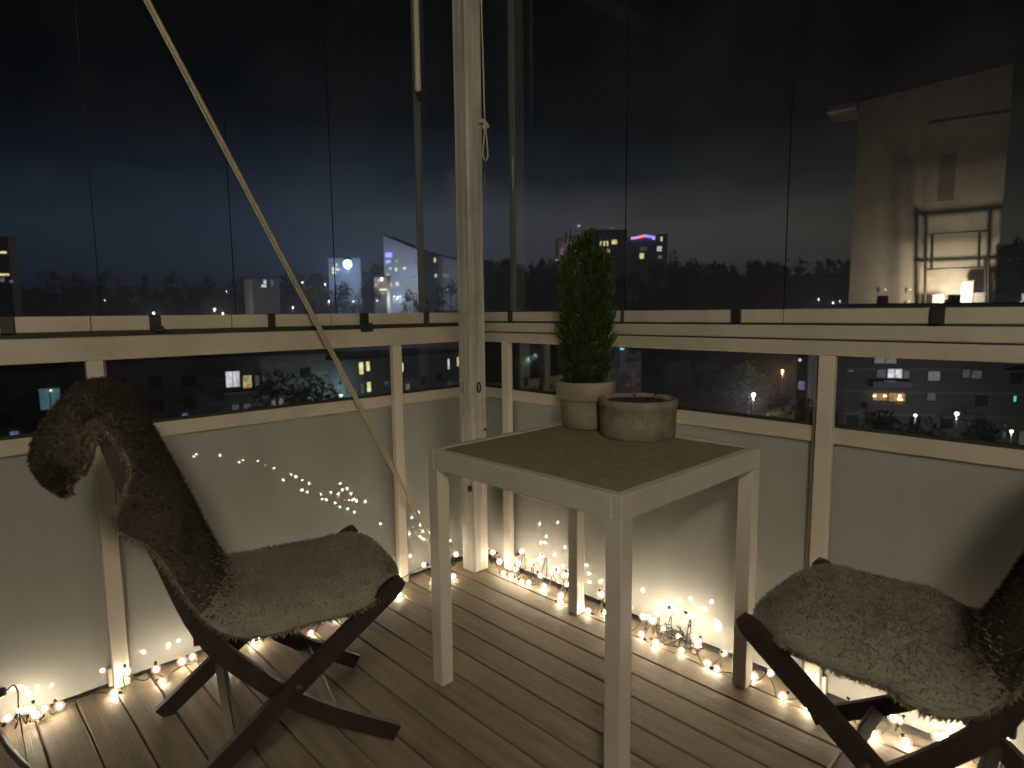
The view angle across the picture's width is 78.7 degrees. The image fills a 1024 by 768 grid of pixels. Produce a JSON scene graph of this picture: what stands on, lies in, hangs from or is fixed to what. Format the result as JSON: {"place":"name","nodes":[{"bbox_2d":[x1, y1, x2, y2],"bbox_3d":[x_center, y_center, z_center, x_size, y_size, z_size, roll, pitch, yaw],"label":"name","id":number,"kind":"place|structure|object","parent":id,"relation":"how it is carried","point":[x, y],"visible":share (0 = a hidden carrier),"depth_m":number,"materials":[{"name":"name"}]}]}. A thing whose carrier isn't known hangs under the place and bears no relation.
{"place":"outdoors","nodes":[
{"label":"outdoors","id":0,"kind":"place"},
{"bbox_2d":[0,0,1023,301],"label":"sky","id":1,"kind":"structure","parent":0,"point":[710,81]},
{"bbox_2d":[22,261,1023,416],"bbox_3d":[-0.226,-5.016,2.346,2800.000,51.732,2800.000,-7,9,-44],"label":"ground","id":2,"kind":"structure","parent":0,"point":[824,293],"depth_m":204.90,"materials":[{"name":"black plant"}]},
{"bbox_2d":[0,237,22,316],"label":"apartment block","id":3,"kind":"structure","parent":2,"relation":"on","point":[10,298],"depth_m":150.17,"materials":[{"name":"brick"}]},
{"bbox_2d":[31,266,66,305],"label":"tree","id":4,"kind":"object","parent":2,"relation":"on","point":[54,287],"visible":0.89,"depth_m":280.70,"materials":[{"name":"green plant"}]},
{"bbox_2d":[61,271,96,315],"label":"tree","id":5,"kind":"object","parent":2,"relation":"on","point":[74,277],"visible":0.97,"depth_m":270.91,"materials":[{"name":"green plant"}]},
{"bbox_2d":[92,269,126,314],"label":"tree","id":6,"kind":"object","parent":2,"relation":"on","point":[111,306],"visible":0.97,"depth_m":280.55,"materials":[{"name":"green plant"}]},
{"bbox_2d":[138,273,160,313],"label":"tree","id":7,"kind":"object","parent":2,"relation":"on","point":[144,277],"visible":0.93,"depth_m":270.78,"materials":[{"name":"green plant"}]},
{"bbox_2d":[0,349,340,436],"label":"apartment block","id":8,"kind":"structure","parent":2,"relation":"on","point":[167,387],"depth_m":75.87,"materials":[{"name":"brick"}]},
{"bbox_2d":[0,386,9,398],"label":"window","id":9,"kind":"structure","parent":8,"relation":"in","point":[4,390],"depth_m":66.23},
{"bbox_2d":[0,413,12,425],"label":"window","id":10,"kind":"structure","parent":8,"relation":"in","point":[5,418],"depth_m":66.49,"materials":[{"name":"glass"}]},
{"bbox_2d":[37,387,61,409],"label":"window","id":11,"kind":"structure","parent":8,"relation":"in","point":[46,398],"depth_m":68.46,"materials":[{"name":"teal"}]},
{"bbox_2d":[148,376,162,387],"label":"window","id":12,"kind":"structure","parent":8,"relation":"in","point":[158,380],"depth_m":74.65,"materials":[{"name":"glass"}]},
{"bbox_2d":[150,400,164,412],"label":"window","id":13,"kind":"structure","parent":8,"relation":"in","point":[160,404],"depth_m":74.98,"materials":[{"name":"glass"}]},
{"bbox_2d":[181,374,195,385],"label":"window","id":14,"kind":"structure","parent":8,"relation":"in","point":[187,380],"depth_m":76.72,"materials":[{"name":"glass"}]},
{"bbox_2d":[183,398,196,408],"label":"window","id":15,"kind":"structure","parent":8,"relation":"in","point":[189,403],"depth_m":77.05,"materials":[{"name":"glass"}]},
{"bbox_2d":[224,370,240,387],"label":"window","id":16,"kind":"structure","parent":8,"relation":"in","point":[232,378],"depth_m":79.77,"materials":[{"name":"grey"}]},
{"bbox_2d":[230,403,240,410],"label":"window","id":17,"kind":"structure","parent":8,"relation":"in","point":[236,406],"depth_m":80.24,"materials":[{"name":"grey"}]},
{"bbox_2d":[241,374,252,388],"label":"window","id":18,"kind":"structure","parent":8,"relation":"in","point":[247,380],"depth_m":80.85,"materials":[{"name":"yellow"}]},
{"bbox_2d":[253,374,260,386],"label":"window","id":19,"kind":"structure","parent":8,"relation":"in","point":[257,380],"depth_m":81.56,"materials":[{"name":"grey"}]},
{"bbox_2d":[300,367,310,377],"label":"window","id":20,"kind":"structure","parent":8,"relation":"in","point":[307,370],"depth_m":85.38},
{"bbox_2d":[160,269,192,313],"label":"tree","id":21,"kind":"object","parent":2,"relation":"on","point":[171,292],"visible":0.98,"depth_m":280.62,"materials":[{"name":"green plant"}]},
{"bbox_2d":[198,276,216,314],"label":"tree","id":22,"kind":"object","parent":2,"relation":"on","point":[207,295],"visible":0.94,"depth_m":260.43,"materials":[{"name":"green plant"}]},
{"bbox_2d":[219,276,245,314],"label":"tree","id":23,"kind":"object","parent":2,"relation":"on","point":[223,304],"visible":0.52,"depth_m":238.63,"materials":[{"name":"green plant"}]},
{"bbox_2d":[242,277,280,313],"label":"building","id":24,"kind":"structure","parent":2,"relation":"on","point":[262,295],"depth_m":213.37,"materials":[{"name":"concrete"}]},
{"bbox_2d":[249,369,346,407],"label":"tree","id":25,"kind":"object","parent":2,"relation":"on","point":[271,393],"visible":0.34,"depth_m":75.35,"materials":[{"name":"green plant"}]},
{"bbox_2d":[282,376,346,404],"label":"tree","id":26,"kind":"object","parent":2,"relation":"on","point":[308,394],"visible":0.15,"depth_m":76.24,"materials":[{"name":"green plant"}]},
{"bbox_2d":[298,278,335,313],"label":"tree","id":27,"kind":"object","parent":2,"relation":"on","point":[306,292],"visible":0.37,"depth_m":226.93,"materials":[{"name":"green plant"}]},
{"bbox_2d":[324,280,359,350],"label":"tree","id":28,"kind":"object","parent":2,"relation":"on","point":[344,296],"visible":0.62,"depth_m":213.22,"materials":[{"name":"green plant"}]},
{"bbox_2d":[328,258,363,313],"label":"building","id":29,"kind":"structure","parent":2,"relation":"on","point":[352,276],"depth_m":261.10,"materials":[{"name":"concrete"}]},
{"bbox_2d":[343,257,351,292],"bbox_3d":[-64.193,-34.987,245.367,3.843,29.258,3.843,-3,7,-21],"label":"street lamp","id":30,"kind":"object","parent":2,"relation":"on","point":[347,263],"visible":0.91,"depth_m":242.95,"materials":[{"name":"metal"}]},
{"bbox_2d":[346,280,381,312],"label":"tree","id":31,"kind":"object","parent":2,"relation":"on","point":[375,294],"visible":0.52,"depth_m":224.61,"materials":[{"name":"green plant"}]},
{"bbox_2d":[373,275,390,312],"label":"hill house","id":32,"kind":"structure","parent":2,"relation":"on","point":[384,285],"depth_m":250.54,"materials":[{"name":"concrete"}]},
{"bbox_2d":[325,348,459,397],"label":"apartment block","id":33,"kind":"structure","parent":2,"relation":"on","point":[367,372],"depth_m":97.80,"materials":[{"name":"concrete"}]},
{"bbox_2d":[358,361,363,374],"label":"window","id":34,"kind":"structure","parent":33,"relation":"in","point":[360,364],"depth_m":89.84,"materials":[{"name":"yellow"}]},
{"bbox_2d":[359,382,364,394],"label":"window","id":35,"kind":"structure","parent":33,"relation":"in","point":[361,385],"depth_m":90.23,"materials":[{"name":"grey"}]},
{"bbox_2d":[366,381,371,392],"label":"window","id":36,"kind":"structure","parent":33,"relation":"in","point":[368,383],"depth_m":91.32,"materials":[{"name":"yellow"}]},
{"bbox_2d":[382,235,434,312],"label":"slant roof tower","id":37,"kind":"structure","parent":2,"relation":"on","point":[400,264],"depth_m":270.48,"materials":[{"name":"concrete"}]},
{"bbox_2d":[400,289,432,312],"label":"tree","id":38,"kind":"object","parent":2,"relation":"on","point":[405,310],"visible":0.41,"depth_m":225.37,"materials":[{"name":"green plant"}]},
{"bbox_2d":[432,280,457,312],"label":"tree","id":39,"kind":"object","parent":2,"relation":"on","point":[450,292],"visible":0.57,"depth_m":239.29,"materials":[{"name":"green plant"}]},
{"bbox_2d":[433,253,457,310],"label":"slant roof tower","id":40,"kind":"structure","parent":2,"relation":"on","point":[445,269],"depth_m":281.09,"materials":[{"name":"concrete"}]},
{"bbox_2d":[488,268,508,311],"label":"tree","id":41,"kind":"object","parent":2,"relation":"on","point":[496,275],"visible":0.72,"depth_m":210.43,"materials":[{"name":"green plant"}]},
{"bbox_2d":[502,264,537,311],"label":"tree","id":42,"kind":"object","parent":2,"relation":"on","point":[519,294],"visible":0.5,"depth_m":214.13,"materials":[{"name":"green plant"}]},
{"bbox_2d":[20,235,1023,316],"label":"distant wood","id":43,"kind":"object","parent":2,"relation":"on","point":[755,274],"visible":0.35,"depth_m":308.53,"materials":[{"name":"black plant"}]},
{"bbox_2d":[521,265,547,311],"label":"tree","id":44,"kind":"object","parent":2,"relation":"on","point":[533,275],"visible":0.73,"depth_m":205.40,"materials":[{"name":"green plant"}]},
{"bbox_2d":[530,258,568,311],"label":"tree","id":45,"kind":"object","parent":2,"relation":"on","point":[547,300],"visible":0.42,"depth_m":208.53,"materials":[{"name":"green plant"}]},
{"bbox_2d":[555,225,583,293],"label":"hill house","id":46,"kind":"structure","parent":2,"relation":"on","point":[560,244],"depth_m":319.42,"materials":[{"name":"concrete"}]},
{"bbox_2d":[583,227,627,297],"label":"hill house","id":47,"kind":"structure","parent":2,"relation":"on","point":[615,242],"depth_m":309.38,"materials":[{"name":"brick"}]},
{"bbox_2d":[605,347,643,392],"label":"shed","id":48,"kind":"structure","parent":2,"relation":"on","point":[626,372],"depth_m":130.96,"materials":[{"name":"concrete"}]},
{"bbox_2d":[613,263,652,348],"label":"tree","id":49,"kind":"object","parent":2,"relation":"on","point":[620,305],"visible":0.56,"depth_m":199.16,"materials":[{"name":"green plant"}]},
{"bbox_2d":[624,233,667,301],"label":"building","id":50,"kind":"structure","parent":2,"relation":"on","point":[642,251],"depth_m":300.00,"materials":[{"name":"concrete"}]},
{"bbox_2d":[639,259,661,352],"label":"tree","id":51,"kind":"object","parent":2,"relation":"on","point":[651,269],"visible":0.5,"depth_m":205.25,"materials":[{"name":"green plant"}]},
{"bbox_2d":[651,250,690,355],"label":"tree","id":52,"kind":"object","parent":2,"relation":"on","point":[662,298],"visible":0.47,"depth_m":200.53,"materials":[{"name":"green plant"}]},
{"bbox_2d":[662,257,705,362],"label":"tree","id":53,"kind":"object","parent":2,"relation":"on","point":[672,285],"visible":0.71,"depth_m":190.56,"materials":[{"name":"green plant"}]},
{"bbox_2d":[693,354,733,409],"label":"tree","id":54,"kind":"object","parent":2,"relation":"on","point":[715,392],"visible":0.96,"depth_m":125.60,"materials":[{"name":"green plant"}]},
{"bbox_2d":[709,267,739,309],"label":"tree","id":55,"kind":"object","parent":2,"relation":"on","point":[720,296],"visible":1,"depth_m":259.46,"materials":[{"name":"green plant"}]},
{"bbox_2d":[717,359,777,413],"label":"tree","id":56,"kind":"object","parent":2,"relation":"on","point":[749,372],"visible":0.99,"depth_m":118.69,"materials":[{"name":"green plant"}]},
{"bbox_2d":[757,277,771,308],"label":"tree","id":57,"kind":"object","parent":2,"relation":"on","point":[763,292],"visible":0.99,"depth_m":260.68,"materials":[{"name":"green plant"}]},
{"bbox_2d":[756,393,813,420],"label":"tree","id":58,"kind":"object","parent":2,"relation":"on","point":[809,413],"visible":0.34,"depth_m":81.95,"materials":[{"name":"green plant"}]},
{"bbox_2d":[782,278,808,308],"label":"tree","id":59,"kind":"object","parent":2,"relation":"on","point":[795,306],"visible":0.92,"depth_m":250.52,"materials":[{"name":"green plant"}]},
{"bbox_2d":[795,354,806,419],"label":"apartment block","id":60,"kind":"structure","parent":2,"relation":"on","point":[801,374],"depth_m":95.43,"materials":[{"name":"concrete"}]},
{"bbox_2d":[797,380,804,390],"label":"window","id":61,"kind":"structure","parent":60,"relation":"in","point":[800,383],"depth_m":95.42,"materials":[{"name":"blue"}]},
{"bbox_2d":[836,409,907,430],"bbox_3d":[36.657,8.505,63.204,9.975,12.873,9.543,-6,8,-38],"label":"tree","id":62,"kind":"object","parent":2,"relation":"on","point":[868,421],"visible":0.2,"depth_m":61.22,"materials":[{"name":"green plant"}]},
{"bbox_2d":[870,415,944,435],"bbox_3d":[38.058,8.870,61.105,9.288,12.530,9.709,0,7,9],"label":"tree","id":63,"kind":"object","parent":2,"relation":"on","point":[916,426],"visible":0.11,"depth_m":59.21,"materials":[{"name":"green plant"}]},
{"bbox_2d":[799,294,1023,444],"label":"apartment block","id":64,"kind":"structure","parent":2,"relation":"on","point":[925,389],"depth_m":74.07,"materials":[{"name":"concrete"}]},
{"bbox_2d":[846,415,858,425],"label":"window","id":65,"kind":"structure","parent":64,"relation":"in","point":[850,418],"depth_m":76.45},
{"bbox_2d":[871,392,888,400],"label":"window","id":66,"kind":"structure","parent":64,"relation":"in","point":[879,395],"depth_m":75.41,"materials":[{"name":"orange"}]},
{"bbox_2d":[875,368,886,378],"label":"window","id":67,"kind":"structure","parent":64,"relation":"in","point":[881,373],"depth_m":75.10,"materials":[{"name":"grey"}]},
{"bbox_2d":[873,357,897,363],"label":"window","id":68,"kind":"structure","parent":64,"relation":"in","point":[876,360],"depth_m":74.84,"materials":[{"name":"grey"}]},
{"bbox_2d":[886,368,903,378],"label":"window","id":69,"kind":"structure","parent":64,"relation":"in","point":[892,373],"depth_m":74.77,"materials":[{"name":"grey"}]},
{"bbox_2d":[887,392,906,402],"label":"window","id":70,"kind":"structure","parent":64,"relation":"in","point":[892,397],"depth_m":75.01,"materials":[{"name":"orange"}]},
{"bbox_2d":[901,369,910,379],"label":"window","id":71,"kind":"structure","parent":64,"relation":"in","point":[906,375],"depth_m":74.48,"materials":[{"name":"grey"}]},
{"bbox_2d":[908,417,920,427],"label":"window","id":72,"kind":"structure","parent":64,"relation":"in","point":[910,418],"depth_m":74.88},
{"bbox_2d":[925,392,937,401],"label":"window","id":73,"kind":"structure","parent":64,"relation":"in","point":[930,396],"depth_m":74.13,"materials":[{"name":"grey"}]},
{"bbox_2d":[926,370,941,381],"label":"window","id":74,"kind":"structure","parent":64,"relation":"in","point":[932,375],"depth_m":73.82,"materials":[{"name":"grey"}]},
{"bbox_2d":[931,294,945,302],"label":"vent box","id":75,"kind":"object","parent":64,"relation":"on","point":[938,298],"visible":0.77,"depth_m":81.14,"materials":[{"name":"metal"}]},
{"bbox_2d":[940,418,952,428],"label":"window","id":76,"kind":"structure","parent":64,"relation":"in","point":[946,423],"depth_m":74.11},
{"bbox_2d":[923,230,989,302],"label":"steel frame","id":77,"kind":"object","parent":64,"relation":"on","point":[986,267],"visible":0.84,"depth_m":79.11,"materials":[{"name":"metal"}]},
{"bbox_2d":[960,368,971,378],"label":"window","id":78,"kind":"structure","parent":64,"relation":"in","point":[965,372],"depth_m":73.03,"materials":[{"name":"grey"}]},
{"bbox_2d":[960,280,976,301],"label":"vent box","id":79,"kind":"object","parent":64,"relation":"on","point":[967,289],"visible":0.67,"depth_m":79.35,"materials":[{"name":"metal"}]},
{"bbox_2d":[970,370,982,378],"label":"window","id":80,"kind":"structure","parent":64,"relation":"in","point":[976,374],"depth_m":72.79,"materials":[{"name":"grey"}]},
{"bbox_2d":[973,292,986,301],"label":"vent box","id":81,"kind":"object","parent":64,"relation":"on","point":[978,297],"visible":0.53,"depth_m":78.63,"materials":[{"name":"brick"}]},
{"bbox_2d":[974,395,987,406],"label":"window","id":82,"kind":"structure","parent":64,"relation":"in","point":[980,400],"depth_m":73.00,"materials":[{"name":"glass"}]},
{"bbox_2d":[1001,423,1007,438],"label":"window","id":83,"kind":"structure","parent":64,"relation":"in","point":[1004,434],"depth_m":72.81,"materials":[{"name":"grey"}]},
{"bbox_2d":[1010,372,1023,383],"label":"window","id":84,"kind":"structure","parent":64,"relation":"in","point":[1015,377],"depth_m":71.91,"materials":[{"name":"glass"}]},
{"bbox_2d":[1017,430,1023,444],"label":"window","id":85,"kind":"structure","parent":64,"relation":"in","point":[1020,436],"depth_m":72.49,"materials":[{"name":"grey"}]},
{"bbox_2d":[943,409,1018,444],"bbox_3d":[43.132,9.093,58.113,9.850,12.712,9.424,-4,8,-30],"label":"tree","id":86,"kind":"object","parent":2,"relation":"on","point":[980,431],"visible":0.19,"depth_m":58.31,"materials":[{"name":"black plant"}]},
{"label":"house block","id":87,"kind":"structure","parent":2,"relation":"on","visible":0},
{"bbox_2d":[0,555,1004,767],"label":"balcony slab","id":88,"kind":"structure","parent":87,"relation":"on","point":[885,719],"depth_m":2.10,"materials":[{"name":"concrete"}]},
{"bbox_2d":[0,559,978,767],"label":"deck","id":89,"kind":"structure","parent":88,"relation":"on","point":[524,688],"depth_m":1.82,"materials":[{"name":"brown wood"}]},
{"bbox_2d":[0,685,27,761],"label":"cable","id":90,"kind":"object","parent":89,"relation":"on","point":[3,691],"visible":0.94,"depth_m":1.69,"materials":[{"name":"black plastic"}]},
{"bbox_2d":[0,730,33,767],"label":"black cable","id":91,"kind":"object","parent":89,"relation":"on","point":[15,756],"visible":1,"depth_m":1.63,"materials":[{"name":"plastic"}]},
{"bbox_2d":[0,542,457,728],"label":"string lights","id":92,"kind":"object","parent":89,"relation":"on","point":[35,714],"visible":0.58,"depth_m":1.89,"materials":[{"name":"beige"}]},
{"bbox_2d":[0,323,462,721],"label":"balcony railing","id":93,"kind":"object","parent":89,"relation":"on","point":[86,603],"visible":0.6,"depth_m":2.08,"materials":[{"name":"wood"}]},
{"bbox_2d":[0,0,457,333],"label":"balcony glazing","id":94,"kind":"structure","parent":93,"relation":"on","point":[153,323],"depth_m":2.15,"materials":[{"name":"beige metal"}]},
{"bbox_2d":[413,0,420,91],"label":"blind wand","id":95,"kind":"object","parent":94,"relation":"hanging from","point":[416,32],"visible":1,"depth_m":2.47,"materials":[{"name":"beige plastic"}]},
{"bbox_2d":[94,411,404,767],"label":"folding chair","id":96,"kind":"object","parent":89,"relation":"on","point":[222,659],"visible":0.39,"depth_m":1.55,"materials":[{"name":"brown wood"}]},
{"bbox_2d":[26,376,399,643],"bbox_3d":[-0.720,0.274,1.612,0.832,0.622,0.561,-4,8,-29],"label":"sheepskin","id":97,"kind":"object","parent":96,"relation":"on","point":[274,590],"visible":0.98,"depth_m":1.45,"materials":[{"name":"fur"}]},
{"bbox_2d":[143,0,429,541],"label":"leaning pole","id":98,"kind":"object","parent":89,"relation":"on","point":[187,78],"visible":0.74,"depth_m":2.02,"materials":[{"name":"wood"}]},
{"bbox_2d":[452,0,487,572],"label":"corner column","id":99,"kind":"structure","parent":89,"relation":"on","point":[467,117],"depth_m":2.63,"materials":[{"name":"white wood"}]},
{"bbox_2d":[477,0,489,160],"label":"pull cord","id":100,"kind":"object","parent":99,"relation":"hanging from","point":[485,125],"visible":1,"depth_m":2.57,"materials":[{"name":"fabric"}]},
{"bbox_2d":[428,422,759,767],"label":"patio table","id":101,"kind":"object","parent":89,"relation":"on","point":[618,485],"visible":0.88,"depth_m":1.74,"materials":[{"name":"white paint"}]},
{"bbox_2d":[556,378,615,429],"bbox_3d":[0.261,0.070,2.207,0.210,0.166,0.210,-7,9,-44],"label":"plant pot","id":102,"kind":"object","parent":101,"relation":"on","point":[579,405],"visible":0.74,"depth_m":2.13,"materials":[{"name":"ceramic"}]},
{"bbox_2d":[553,228,618,382],"bbox_3d":[0.258,-0.266,2.170,0.241,0.545,0.245,-7,9,-44],"label":"conifer","id":103,"kind":"object","parent":102,"relation":"on","point":[585,247],"visible":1,"depth_m":2.12,"materials":[{"name":"green plant"}]},
{"bbox_2d":[598,391,677,441],"bbox_3d":[0.413,0.097,2.053,0.258,0.144,0.258,-7,9,-44],"label":"planter bowl","id":104,"kind":"object","parent":101,"relation":"on","point":[638,417],"visible":1,"depth_m":1.95,"materials":[{"name":"concrete"}]},
{"bbox_2d":[488,549,1001,767],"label":"string lights","id":105,"kind":"object","parent":89,"relation":"on","point":[679,636],"visible":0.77,"depth_m":2.14,"materials":[{"name":"beige"}]},
{"bbox_2d":[484,321,1023,753],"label":"balcony railing","id":106,"kind":"object","parent":89,"relation":"on","point":[944,515],"visible":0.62,"depth_m":1.86,"materials":[{"name":"beige metal"}]},
{"bbox_2d":[484,0,1023,323],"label":"balcony glazing","id":107,"kind":"structure","parent":106,"relation":"on","point":[975,315],"depth_m":1.92,"materials":[{"name":"glass"}]},
{"bbox_2d":[736,557,1023,767],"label":"folding chair","id":108,"kind":"object","parent":89,"relation":"on","point":[990,743],"visible":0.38,"depth_m":1.30,"materials":[{"name":"brown wood"}]},
{"bbox_2d":[752,548,1023,728],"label":"sheepskin","id":109,"kind":"object","parent":108,"relation":"on","point":[929,651],"visible":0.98,"depth_m":1.27,"materials":[{"name":"fur"}]},
{"bbox_2d":[827,60,1016,303],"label":"rooftop tower","id":110,"kind":"structure","parent":0,"point":[931,156],"depth_m":82.70,"materials":[{"name":"paint"}]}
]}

